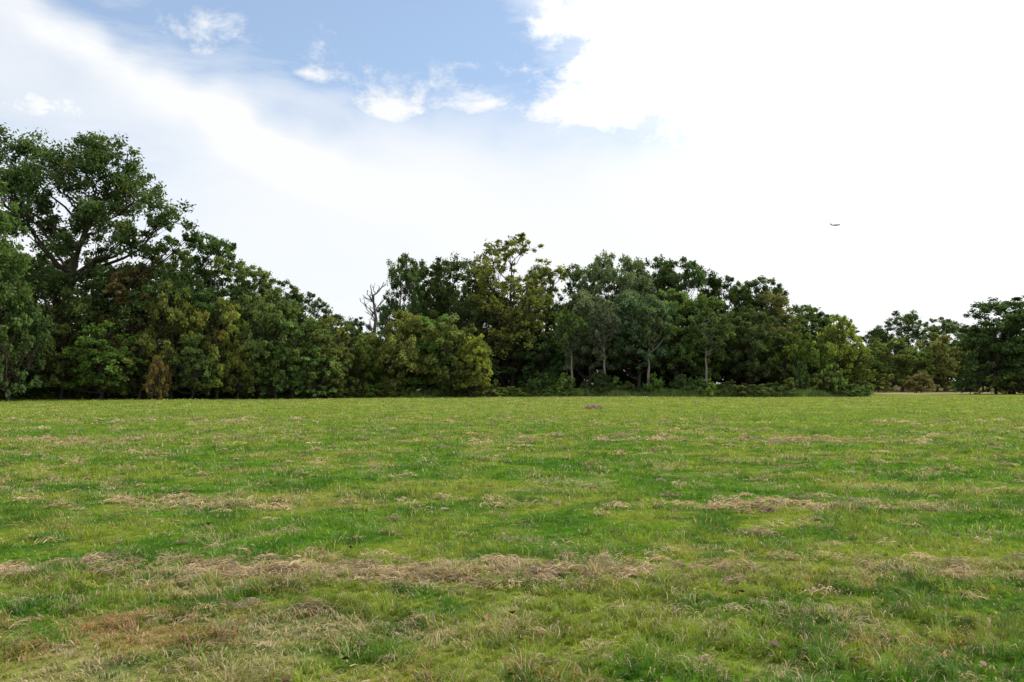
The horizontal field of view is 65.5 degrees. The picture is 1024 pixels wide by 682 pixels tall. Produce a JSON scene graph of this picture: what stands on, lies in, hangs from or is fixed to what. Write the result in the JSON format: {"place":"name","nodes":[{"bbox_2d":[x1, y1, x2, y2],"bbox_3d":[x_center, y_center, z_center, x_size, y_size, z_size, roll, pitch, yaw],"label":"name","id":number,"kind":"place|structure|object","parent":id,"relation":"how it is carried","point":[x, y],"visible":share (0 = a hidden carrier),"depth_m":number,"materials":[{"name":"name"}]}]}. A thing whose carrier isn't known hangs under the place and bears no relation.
{"place":"outdoors","nodes":[
{"label":"outdoors","id":0,"kind":"place"},
{"bbox_2d":[362,383,395,396],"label":"shrub","id":1,"kind":"object","parent":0,"point":[380,385],"visible":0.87,"depth_m":92.51,"materials":[{"name":"green plant"}]},
{"bbox_2d":[0,384,1023,681],"bbox_3d":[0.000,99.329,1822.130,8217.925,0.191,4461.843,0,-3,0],"label":"meadow ground","id":2,"kind":"structure","parent":0,"point":[372,676],"depth_m":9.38,"materials":[{"name":"green plant"}]},
{"bbox_2d":[0,256,33,382],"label":"understory tree","id":3,"kind":"object","parent":2,"relation":"on","point":[19,297],"visible":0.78,"depth_m":69.93,"materials":[{"name":"green plant"}]},
{"bbox_2d":[0,365,36,399],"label":"shrub","id":4,"kind":"object","parent":2,"relation":"on","point":[27,393],"visible":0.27,"depth_m":77.50,"materials":[{"name":"green plant"}]},
{"bbox_2d":[0,180,37,360],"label":"oak tree","id":5,"kind":"object","parent":2,"relation":"on","point":[9,253],"visible":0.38,"depth_m":72.19,"materials":[{"name":"green plant"}]},
{"bbox_2d":[0,274,57,400],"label":"understory tree","id":6,"kind":"object","parent":2,"relation":"on","point":[35,312],"visible":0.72,"depth_m":72.16,"materials":[{"name":"green plant"}]},
{"bbox_2d":[0,297,67,399],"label":"understory tree","id":7,"kind":"object","parent":2,"relation":"on","point":[40,374],"visible":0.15,"depth_m":77.53,"materials":[{"name":"green plant"}]},
{"bbox_2d":[39,361,72,398],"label":"shrub","id":8,"kind":"object","parent":2,"relation":"on","point":[48,391],"visible":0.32,"depth_m":79.52,"materials":[{"name":"green plant"}]},
{"bbox_2d":[20,287,104,398],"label":"understory tree","id":9,"kind":"object","parent":2,"relation":"on","point":[53,345],"visible":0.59,"depth_m":78.61,"materials":[{"name":"green plant"}]},
{"bbox_2d":[66,374,111,398],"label":"shrub","id":10,"kind":"object","parent":2,"relation":"on","point":[87,396],"visible":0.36,"depth_m":79.92,"materials":[{"name":"green plant"}]},
{"bbox_2d":[54,248,124,340],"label":"maple tree","id":11,"kind":"object","parent":2,"relation":"on","point":[86,262],"visible":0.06,"depth_m":101.64,"materials":[{"name":"green plant"}]},
{"bbox_2d":[55,320,144,399],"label":"understory tree","id":12,"kind":"object","parent":2,"relation":"on","point":[86,377],"visible":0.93,"depth_m":76.58,"materials":[{"name":"green plant"}]},
{"bbox_2d":[0,122,203,394],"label":"oak tree","id":13,"kind":"object","parent":2,"relation":"on","point":[27,179],"visible":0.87,"depth_m":81.56,"materials":[{"name":"green plant"}]},
{"bbox_2d":[80,266,169,398],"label":"maple tree","id":14,"kind":"object","parent":2,"relation":"on","point":[120,290],"visible":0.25,"depth_m":81.36,"materials":[{"name":"green plant"}]},
{"bbox_2d":[101,330,172,398],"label":"understory tree","id":15,"kind":"object","parent":2,"relation":"on","point":[140,373],"visible":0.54,"depth_m":79.43,"materials":[{"name":"green plant"}]},
{"bbox_2d":[142,355,171,399],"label":"shrub","id":16,"kind":"object","parent":2,"relation":"on","point":[153,374],"visible":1,"depth_m":77.27,"materials":[{"name":"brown plant"}]},
{"bbox_2d":[139,280,198,398],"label":"understory tree","id":17,"kind":"object","parent":2,"relation":"on","point":[186,325],"visible":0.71,"depth_m":81.00,"materials":[{"name":"green plant"}]},
{"bbox_2d":[143,248,221,390],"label":"oak tree","id":18,"kind":"object","parent":2,"relation":"on","point":[173,267],"visible":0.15,"depth_m":89.08,"materials":[{"name":"green plant"}]},
{"bbox_2d":[168,333,218,398],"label":"understory tree","id":19,"kind":"object","parent":2,"relation":"on","point":[192,382],"visible":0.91,"depth_m":79.93,"materials":[{"name":"green plant"}]},
{"bbox_2d":[162,231,259,398],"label":"maple tree","id":20,"kind":"object","parent":2,"relation":"on","point":[212,246],"visible":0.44,"depth_m":86.00,"materials":[{"name":"green plant"}]},
{"bbox_2d":[182,296,253,398],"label":"understory tree","id":21,"kind":"object","parent":2,"relation":"on","point":[230,313],"visible":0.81,"depth_m":82.87,"materials":[{"name":"green plant"}]},
{"bbox_2d":[215,335,263,398],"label":"understory tree","id":22,"kind":"object","parent":2,"relation":"on","point":[246,377],"visible":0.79,"depth_m":83.06,"materials":[{"name":"green plant"}]},
{"bbox_2d":[225,258,282,398],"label":"maple tree","id":23,"kind":"object","parent":2,"relation":"on","point":[242,272],"visible":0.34,"depth_m":87.35,"materials":[{"name":"green plant"}]},
{"bbox_2d":[219,293,295,398],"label":"understory tree","id":24,"kind":"object","parent":2,"relation":"on","point":[263,321],"visible":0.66,"depth_m":84.62,"materials":[{"name":"green plant"}]},
{"bbox_2d":[241,277,305,358],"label":"oak tree","id":25,"kind":"object","parent":2,"relation":"on","point":[262,291],"visible":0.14,"depth_m":103.47,"materials":[{"name":"green plant"}]},
{"bbox_2d":[253,340,300,398],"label":"understory tree","id":26,"kind":"object","parent":2,"relation":"on","point":[269,379],"visible":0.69,"depth_m":84.70,"materials":[{"name":"green plant"}]},
{"bbox_2d":[262,299,334,398],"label":"understory tree","id":27,"kind":"object","parent":2,"relation":"on","point":[291,310],"visible":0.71,"depth_m":86.45,"materials":[{"name":"green plant"}]},
{"bbox_2d":[275,287,345,366],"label":"oak tree","id":28,"kind":"object","parent":2,"relation":"on","point":[314,305],"visible":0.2,"depth_m":105.06,"materials":[{"name":"green plant"}]},
{"bbox_2d":[290,345,345,398],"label":"understory tree","id":29,"kind":"object","parent":2,"relation":"on","point":[314,377],"visible":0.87,"depth_m":86.89,"materials":[{"name":"green plant"}]},
{"bbox_2d":[302,315,356,398],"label":"understory tree","id":30,"kind":"object","parent":2,"relation":"on","point":[335,347],"visible":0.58,"depth_m":88.69,"materials":[{"name":"green plant"}]},
{"bbox_2d":[332,373,360,397],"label":"shrub","id":31,"kind":"object","parent":2,"relation":"on","point":[344,381],"visible":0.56,"depth_m":91.59,"materials":[{"name":"green plant"}]},
{"bbox_2d":[323,322,377,396],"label":"understory tree","id":32,"kind":"object","parent":2,"relation":"on","point":[361,346],"visible":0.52,"depth_m":91.93,"materials":[{"name":"green plant"}]},
{"bbox_2d":[333,317,371,350],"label":"oak tree","id":33,"kind":"object","parent":2,"relation":"on","point":[358,324],"visible":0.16,"depth_m":112.21,"materials":[{"name":"green plant"}]},
{"bbox_2d":[359,281,387,372],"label":"dead tree","id":34,"kind":"object","parent":2,"relation":"on","point":[375,318],"visible":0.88,"depth_m":100.18,"materials":[{"name":"grey wood"}]},
{"bbox_2d":[348,330,399,390],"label":"cherry tree","id":35,"kind":"object","parent":2,"relation":"on","point":[382,370],"visible":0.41,"depth_m":94.12,"materials":[{"name":"green plant"}]},
{"bbox_2d":[361,309,446,389],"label":"cherry tree","id":36,"kind":"object","parent":2,"relation":"on","point":[401,355],"visible":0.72,"depth_m":93.35,"materials":[{"name":"green plant"}]},
{"bbox_2d":[376,252,431,341],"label":"oak tree","id":37,"kind":"object","parent":2,"relation":"on","point":[409,277],"visible":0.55,"depth_m":112.45,"materials":[{"name":"green plant"}]},
{"bbox_2d":[394,314,464,389],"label":"understory tree","id":38,"kind":"object","parent":2,"relation":"on","point":[425,346],"visible":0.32,"depth_m":94.66,"materials":[{"name":"green plant"}]},
{"bbox_2d":[407,259,452,319],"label":"maple tree","id":39,"kind":"object","parent":2,"relation":"on","point":[422,265],"visible":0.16,"depth_m":117.01,"materials":[{"name":"green plant"}]},
{"bbox_2d":[407,251,484,331],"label":"oak tree","id":40,"kind":"object","parent":2,"relation":"on","point":[443,289],"visible":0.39,"depth_m":114.70,"materials":[{"name":"green plant"}]},
{"bbox_2d":[409,313,493,396],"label":"cherry tree","id":41,"kind":"object","parent":2,"relation":"on","point":[444,375],"visible":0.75,"depth_m":93.23,"materials":[{"name":"green plant"}]},
{"bbox_2d":[456,334,493,396],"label":"understory tree","id":42,"kind":"object","parent":2,"relation":"on","point":[480,364],"visible":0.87,"depth_m":93.17,"materials":[{"name":"green plant"}]},
{"bbox_2d":[452,258,509,369],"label":"maple tree","id":43,"kind":"object","parent":2,"relation":"on","point":[462,309],"visible":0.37,"depth_m":110.71,"materials":[{"name":"green plant"}]},
{"bbox_2d":[472,255,532,380],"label":"tulip tree","id":44,"kind":"object","parent":2,"relation":"on","point":[502,269],"visible":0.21,"depth_m":111.46,"materials":[{"name":"green plant"}]},
{"bbox_2d":[486,339,531,388],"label":"understory tree","id":45,"kind":"object","parent":2,"relation":"on","point":[503,367],"visible":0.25,"depth_m":108.11,"materials":[{"name":"green plant"}]},
{"bbox_2d":[0,414,1023,681],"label":"dried grass clippings","id":46,"kind":"object","parent":2,"relation":"on","point":[546,572],"visible":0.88,"depth_m":7.13,"materials":[{"name":"beige plant"}]},
{"bbox_2d":[10,438,1017,681],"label":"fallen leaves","id":47,"kind":"object","parent":2,"relation":"on","point":[285,678],"visible":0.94,"depth_m":5.42,"materials":[{"name":"brown plant"}]},
{"bbox_2d":[461,232,568,388],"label":"tulip tree","id":48,"kind":"object","parent":2,"relation":"on","point":[533,300],"visible":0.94,"depth_m":106.84,"materials":[{"name":"green plant"}]},
{"bbox_2d":[484,332,545,387],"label":"understory tree","id":49,"kind":"object","parent":2,"relation":"on","point":[520,381],"visible":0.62,"depth_m":106.20,"materials":[{"name":"green plant"}]},
{"bbox_2d":[520,382,541,396],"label":"shrub","id":50,"kind":"object","parent":2,"relation":"on","point":[535,388],"visible":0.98,"depth_m":96.29,"materials":[{"name":"green plant"}]},
{"bbox_2d":[518,264,563,350],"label":"maple tree","id":51,"kind":"object","parent":2,"relation":"on","point":[550,292],"visible":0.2,"depth_m":119.00,"materials":[{"name":"green plant"}]},
{"bbox_2d":[526,371,557,393],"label":"shrub","id":52,"kind":"object","parent":2,"relation":"on","point":[547,382],"visible":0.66,"depth_m":97.61,"materials":[{"name":"green plant"}]},
{"bbox_2d":[517,335,567,387],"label":"understory tree","id":53,"kind":"object","parent":2,"relation":"on","point":[554,368],"visible":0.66,"depth_m":104.85,"materials":[{"name":"green plant"}]},
{"bbox_2d":[555,372,575,395],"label":"shrub","id":54,"kind":"object","parent":2,"relation":"on","point":[562,383],"visible":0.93,"depth_m":96.72,"materials":[{"name":"green plant"}]},
{"bbox_2d":[548,306,588,388],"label":"young locust tree","id":55,"kind":"object","parent":2,"relation":"on","point":[564,317],"visible":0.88,"depth_m":99.82,"materials":[{"name":"green plant"}]},
{"bbox_2d":[545,263,600,380],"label":"maple tree","id":56,"kind":"object","parent":2,"relation":"on","point":[575,276],"visible":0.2,"depth_m":113.63,"materials":[{"name":"green plant"}]},
{"bbox_2d":[544,350,614,387],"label":"understory tree","id":57,"kind":"object","parent":2,"relation":"on","point":[577,377],"visible":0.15,"depth_m":110.27,"materials":[{"name":"green plant"}]},
{"bbox_2d":[555,287,624,381],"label":"locust tree","id":58,"kind":"object","parent":2,"relation":"on","point":[583,303],"visible":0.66,"depth_m":101.41,"materials":[{"name":"green plant"}]},
{"bbox_2d":[580,370,617,394],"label":"shrub","id":59,"kind":"object","parent":2,"relation":"on","point":[596,381],"visible":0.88,"depth_m":97.41,"materials":[{"name":"green plant"}]},
{"bbox_2d":[582,301,623,382],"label":"young locust tree","id":60,"kind":"object","parent":2,"relation":"on","point":[606,329],"visible":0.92,"depth_m":99.45,"materials":[{"name":"green plant"}]},
{"bbox_2d":[578,249,657,383],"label":"locust tree","id":61,"kind":"object","parent":2,"relation":"on","point":[600,276],"visible":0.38,"depth_m":109.22,"materials":[{"name":"green plant"}]},
{"bbox_2d":[595,354,645,391],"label":"understory tree","id":62,"kind":"object","parent":2,"relation":"on","point":[623,378],"visible":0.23,"depth_m":109.36,"materials":[{"name":"green plant"}]},
{"bbox_2d":[602,289,682,387],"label":"locust tree","id":63,"kind":"object","parent":2,"relation":"on","point":[623,342],"visible":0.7,"depth_m":100.84,"materials":[{"name":"green plant"}]},
{"bbox_2d":[613,254,681,373],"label":"locust tree","id":64,"kind":"object","parent":2,"relation":"on","point":[659,280],"visible":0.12,"depth_m":112.73,"materials":[{"name":"green plant"}]},
{"bbox_2d":[623,296,674,386],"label":"young locust tree","id":65,"kind":"object","parent":2,"relation":"on","point":[647,326],"visible":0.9,"depth_m":99.66,"materials":[{"name":"green plant"}]},
{"bbox_2d":[642,372,664,395],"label":"shrub","id":66,"kind":"object","parent":2,"relation":"on","point":[657,385],"visible":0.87,"depth_m":97.92,"materials":[{"name":"green plant"}]},
{"bbox_2d":[633,357,684,388],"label":"understory tree","id":67,"kind":"object","parent":2,"relation":"on","point":[659,375],"visible":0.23,"depth_m":109.01,"materials":[{"name":"green plant"}]},
{"bbox_2d":[647,288,710,388],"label":"oak tree","id":68,"kind":"object","parent":2,"relation":"on","point":[684,358],"visible":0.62,"depth_m":102.64,"materials":[{"name":"green plant"}]},
{"bbox_2d":[667,374,692,392],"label":"shrub","id":69,"kind":"object","parent":2,"relation":"on","point":[683,380],"visible":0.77,"depth_m":98.37,"materials":[{"name":"green plant"}]},
{"bbox_2d":[657,256,726,384],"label":"oak tree","id":70,"kind":"object","parent":2,"relation":"on","point":[688,274],"visible":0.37,"depth_m":108.91,"materials":[{"name":"green plant"}]},
{"bbox_2d":[686,377,713,394],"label":"shrub","id":71,"kind":"object","parent":2,"relation":"on","point":[692,384],"visible":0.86,"depth_m":97.93,"materials":[{"name":"green plant"}]},
{"bbox_2d":[679,291,738,381],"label":"maple tree","id":72,"kind":"object","parent":2,"relation":"on","point":[718,359],"visible":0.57,"depth_m":102.84,"materials":[{"name":"green plant"}]},
{"bbox_2d":[687,306,733,383],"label":"young locust tree","id":73,"kind":"object","parent":2,"relation":"on","point":[701,331],"visible":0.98,"depth_m":100.09,"materials":[{"name":"green plant"}]},
{"bbox_2d":[716,380,750,395],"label":"shrub","id":74,"kind":"object","parent":2,"relation":"on","point":[742,388],"visible":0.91,"depth_m":97.37,"materials":[{"name":"green plant"}]},
{"bbox_2d":[704,270,765,385],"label":"oak tree","id":75,"kind":"object","parent":2,"relation":"on","point":[732,291],"visible":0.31,"depth_m":108.95,"materials":[{"name":"green plant"}]},
{"bbox_2d":[716,357,759,385],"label":"understory tree","id":76,"kind":"object","parent":2,"relation":"on","point":[738,382],"visible":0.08,"depth_m":109.65,"materials":[{"name":"green plant"}]},
{"bbox_2d":[713,306,786,387],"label":"oak tree","id":77,"kind":"object","parent":2,"relation":"on","point":[761,332],"visible":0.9,"depth_m":102.77,"materials":[{"name":"green plant"}]},
{"bbox_2d":[723,275,799,386],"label":"oak tree","id":78,"kind":"object","parent":2,"relation":"on","point":[778,289],"visible":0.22,"depth_m":111.49,"materials":[{"name":"green plant"}]},
{"bbox_2d":[756,289,801,388],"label":"maple tree","id":79,"kind":"object","parent":2,"relation":"on","point":[777,300],"visible":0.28,"depth_m":107.41,"materials":[{"name":"green plant"}]},
{"bbox_2d":[757,324,832,387],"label":"cherry tree","id":80,"kind":"object","parent":2,"relation":"on","point":[809,357],"visible":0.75,"depth_m":102.87,"materials":[{"name":"green plant"}]},
{"bbox_2d":[792,360,810,391],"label":"shrub","id":81,"kind":"object","parent":2,"relation":"on","point":[798,373],"visible":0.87,"depth_m":99.68,"materials":[{"name":"green plant"}]},
{"bbox_2d":[777,304,842,351],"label":"oak tree","id":82,"kind":"object","parent":2,"relation":"on","point":[802,317],"visible":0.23,"depth_m":111.78,"materials":[{"name":"green plant"}]},
{"bbox_2d":[800,373,835,394],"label":"shrub","id":83,"kind":"object","parent":2,"relation":"on","point":[817,383],"visible":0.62,"depth_m":99.48,"materials":[{"name":"green plant"}]},
{"bbox_2d":[814,363,848,393],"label":"shrub","id":84,"kind":"object","parent":2,"relation":"on","point":[833,385],"visible":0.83,"depth_m":99.53,"materials":[{"name":"green plant"}]},
{"bbox_2d":[811,314,859,368],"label":"maple tree","id":85,"kind":"object","parent":2,"relation":"on","point":[824,322],"visible":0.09,"depth_m":111.33,"materials":[{"name":"green plant"}]},
{"bbox_2d":[812,312,870,385],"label":"cherry tree","id":86,"kind":"object","parent":2,"relation":"on","point":[832,332],"visible":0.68,"depth_m":103.45,"materials":[{"name":"green plant"}]},
{"bbox_2d":[831,383,873,396],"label":"shrub","id":87,"kind":"object","parent":2,"relation":"on","point":[856,390],"visible":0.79,"depth_m":98.72,"materials":[{"name":"green plant"}]},
{"bbox_2d":[836,347,877,389],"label":"understory tree","id":88,"kind":"object","parent":2,"relation":"on","point":[862,370],"visible":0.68,"depth_m":102.02,"materials":[{"name":"green plant"}]},
{"bbox_2d":[858,349,896,385],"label":"tree","id":89,"kind":"object","parent":2,"relation":"on","point":[877,364],"visible":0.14,"depth_m":121.29,"materials":[{"name":"green plant"}]},
{"bbox_2d":[871,373,897,392],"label":"shrub","id":90,"kind":"object","parent":2,"relation":"on","point":[886,385],"visible":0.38,"depth_m":142.08,"materials":[{"name":"green plant"}]},
{"bbox_2d":[864,336,917,391],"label":"understory tree","id":91,"kind":"object","parent":2,"relation":"on","point":[883,353],"visible":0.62,"depth_m":150.60,"materials":[{"name":"green plant"}]},
{"bbox_2d":[865,309,937,391],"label":"oak tree","id":92,"kind":"object","parent":2,"relation":"on","point":[905,329],"visible":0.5,"depth_m":164.24,"materials":[{"name":"green plant"}]},
{"bbox_2d":[895,347,936,389],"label":"understory tree","id":93,"kind":"object","parent":2,"relation":"on","point":[922,360],"visible":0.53,"depth_m":151.57,"materials":[{"name":"green plant"}]},
{"bbox_2d":[901,371,940,392],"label":"shrub","id":94,"kind":"object","parent":2,"relation":"on","point":[918,387],"visible":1,"depth_m":140.24,"materials":[{"name":"green plant"}]},
{"bbox_2d":[909,332,964,391],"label":"understory tree","id":95,"kind":"object","parent":2,"relation":"on","point":[944,362],"visible":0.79,"depth_m":152.29,"materials":[{"name":"green plant"}]},
{"bbox_2d":[917,316,966,390],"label":"oak tree","id":96,"kind":"object","parent":2,"relation":"on","point":[951,327],"visible":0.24,"depth_m":171.52,"materials":[{"name":"green plant"}]},
{"bbox_2d":[948,328,989,385],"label":"understory tree","id":97,"kind":"object","parent":2,"relation":"on","point":[955,356],"visible":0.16,"depth_m":160.30,"materials":[{"name":"green plant"}]},
{"bbox_2d":[949,373,989,393],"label":"shrub","id":98,"kind":"object","parent":2,"relation":"on","point":[974,386],"visible":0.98,"depth_m":123.59,"materials":[{"name":"green plant"}]},
{"bbox_2d":[953,295,1023,393],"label":"oak tree","id":99,"kind":"object","parent":2,"relation":"on","point":[1007,316],"visible":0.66,"depth_m":124.86,"materials":[{"name":"green plant"}]},
{"bbox_2d":[956,319,1023,393],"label":"understory tree","id":100,"kind":"object","parent":2,"relation":"on","point":[994,347],"visible":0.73,"depth_m":122.26,"materials":[{"name":"green plant"}]},
{"bbox_2d":[983,372,1023,393],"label":"shrub","id":101,"kind":"object","parent":2,"relation":"on","point":[1007,390],"visible":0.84,"depth_m":120.18,"materials":[{"name":"green plant"}]},
{"bbox_2d":[988,322,1023,385],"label":"understory tree","id":102,"kind":"object","parent":2,"relation":"on","point":[1007,360],"visible":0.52,"depth_m":121.53,"materials":[{"name":"green plant"}]},
{"bbox_2d":[996,368,1023,393],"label":"shrub","id":103,"kind":"object","parent":2,"relation":"on","point":[1019,374],"visible":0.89,"depth_m":119.10,"materials":[{"name":"green plant"}]},
{"bbox_2d":[0,0,1023,383],"label":"sky","id":104,"kind":"structure","parent":0,"point":[329,141],"materials":[{"name":"white"}]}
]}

